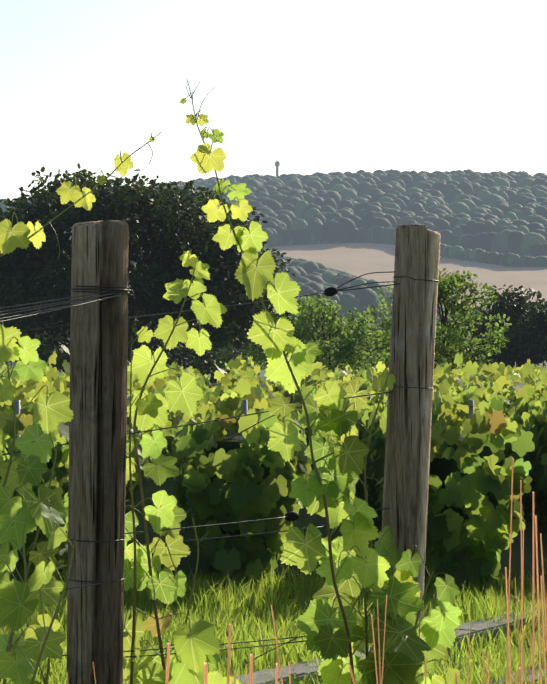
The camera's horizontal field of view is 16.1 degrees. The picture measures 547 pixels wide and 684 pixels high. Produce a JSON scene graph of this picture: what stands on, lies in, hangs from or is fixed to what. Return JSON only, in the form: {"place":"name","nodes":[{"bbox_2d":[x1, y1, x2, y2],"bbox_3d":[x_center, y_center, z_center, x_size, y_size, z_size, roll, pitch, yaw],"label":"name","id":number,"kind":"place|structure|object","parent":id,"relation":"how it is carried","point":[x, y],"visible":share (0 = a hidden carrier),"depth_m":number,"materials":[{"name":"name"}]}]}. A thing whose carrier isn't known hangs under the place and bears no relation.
{"place":"outdoors","nodes":[
{"label":"outdoors","id":0,"kind":"place"},
{"bbox_2d":[0,202,546,683],"bbox_3d":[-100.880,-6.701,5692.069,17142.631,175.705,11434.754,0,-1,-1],"label":"terrain","id":1,"kind":"structure","parent":0,"point":[522,538],"depth_m":18.85,"materials":[{"name":"green plant"}]},
{"bbox_2d":[2,252,68,339],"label":"bush","id":2,"kind":"object","parent":1,"relation":"on","point":[26,333],"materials":[{"name":"green plant"}]},
{"bbox_2d":[5,320,68,364],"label":"bush","id":3,"kind":"object","parent":1,"relation":"on","point":[22,337],"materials":[{"name":"green plant"}]},
{"bbox_2d":[67,220,128,683],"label":"trellis post","id":4,"kind":"object","parent":1,"relation":"on","point":[98,422],"visible":1,"depth_m":3.89,"materials":[{"name":"brown wood"}]},
{"bbox_2d":[0,271,438,663],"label":"trellis wires","id":5,"kind":"object","parent":4,"relation":"attached to","point":[110,292],"visible":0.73,"depth_m":4.07,"materials":[{"name":"grey metal"}]},
{"bbox_2d":[0,80,446,683],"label":"vine stems","id":6,"kind":"object","parent":5,"relation":"attached to","point":[150,566],"visible":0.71,"depth_m":4.14,"materials":[{"name":"green plant"}]},
{"bbox_2d":[0,98,464,683],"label":"grapevine leaves","id":7,"kind":"object","parent":5,"relation":"attached to","point":[404,650],"visible":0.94,"depth_m":4.20,"materials":[{"name":"green plant"}]},
{"bbox_2d":[284,287,337,520],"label":"wire joiners","id":8,"kind":"object","parent":5,"relation":"attached to","point":[330,291],"visible":0.67,"depth_m":4.36,"materials":[{"name":"black"}]},
{"bbox_2d":[19,306,259,387],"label":"scrub under oak","id":9,"kind":"object","parent":1,"relation":"on","point":[63,355],"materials":[{"name":"green plant"}]},
{"bbox_2d":[0,163,299,365],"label":"tree","id":10,"kind":"object","parent":1,"relation":"on","point":[168,205],"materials":[{"name":"green plant"}]},
{"bbox_2d":[130,299,296,374],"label":"bush","id":11,"kind":"object","parent":1,"relation":"on","point":[245,347],"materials":[{"name":"green plant"}]},
{"bbox_2d":[15,400,473,580],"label":"metal trellis posts","id":12,"kind":"object","parent":1,"relation":"on","point":[244,407],"depth_m":14.03,"materials":[{"name":"grey metal"}]},
{"bbox_2d":[0,429,544,561],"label":"vine rows","id":13,"kind":"object","parent":1,"relation":"on","point":[443,468],"depth_m":14.31,"materials":[{"name":"green plant"}]},
{"bbox_2d":[0,345,546,596],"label":"vine leaves","id":14,"kind":"object","parent":1,"relation":"on","point":[506,423],"visible":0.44,"depth_m":14.01,"materials":[{"name":"green plant"}]},
{"bbox_2d":[0,169,546,320],"bbox_3d":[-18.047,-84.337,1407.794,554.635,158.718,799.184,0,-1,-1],"label":"hill forest","id":15,"kind":"object","parent":1,"relation":"on","point":[485,217],"visible":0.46,"depth_m":1435.84,"materials":[{"name":"plant"}]},
{"bbox_2d":[0,554,546,683],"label":"grass","id":16,"kind":"structure","parent":1,"relation":"on","point":[470,603],"depth_m":11.90,"materials":[{"name":"green plant"}]},
{"bbox_2d":[244,294,340,372],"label":"bush","id":17,"kind":"object","parent":1,"relation":"on","point":[259,356],"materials":[{"name":"green plant"}]},
{"bbox_2d":[67,458,546,683],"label":"grass stalks","id":18,"kind":"object","parent":1,"relation":"on","point":[521,668],"visible":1,"depth_m":1.17,"materials":[{"name":"brown plant"}]},
{"bbox_2d":[259,294,387,371],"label":"bush","id":19,"kind":"object","parent":1,"relation":"on","point":[330,315],"depth_m":84.19,"materials":[{"name":"green plant"}]},
{"bbox_2d":[330,301,391,371],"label":"bush","id":20,"kind":"object","parent":1,"relation":"on","point":[384,324],"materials":[{"name":"green plant"}]},
{"bbox_2d":[235,606,546,683],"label":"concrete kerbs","id":21,"kind":"structure","parent":1,"relation":"on","point":[302,673],"depth_m":10.35,"materials":[{"name":"grey concrete"}]},
{"bbox_2d":[382,224,440,674],"bbox_3d":[0.273,0.971,4.451,0.222,2.479,0.137,0,-1,-1],"label":"trellis post","id":22,"kind":"object","parent":1,"relation":"on","point":[409,410],"visible":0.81,"depth_m":4.41,"materials":[{"name":"brown wood"}]},
{"bbox_2d":[367,268,511,374],"bbox_3d":[4.487,0.351,52.064,3.899,4.706,4.023,0,-1,-1],"label":"bush","id":23,"kind":"object","parent":1,"relation":"on","point":[456,279],"depth_m":51.68,"materials":[{"name":"green plant"}]},
{"bbox_2d":[437,308,530,368],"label":"bush","id":24,"kind":"object","parent":1,"relation":"on","point":[487,339],"depth_m":157.64,"materials":[{"name":"green plant"}]},
{"bbox_2d":[448,284,546,370],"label":"tree","id":25,"kind":"object","parent":1,"relation":"on","point":[537,353],"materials":[{"name":"green plant"}]},
{"bbox_2d":[0,0,546,199],"label":"sky","id":26,"kind":"structure","parent":0,"point":[309,87],"materials":[{"name":"white"}]},
{"bbox_2d":[275,161,279,175],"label":"water tower","id":27,"kind":"structure","parent":0,"point":[277,164],"depth_m":1849.26,"materials":[{"name":"white metal"}]},
{"bbox_2d":[268,243,546,309],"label":"dry field","id":28,"kind":"structure","parent":0,"point":[357,259],"depth_m":1277.23,"materials":[{"name":"beige soil"}]}
]}

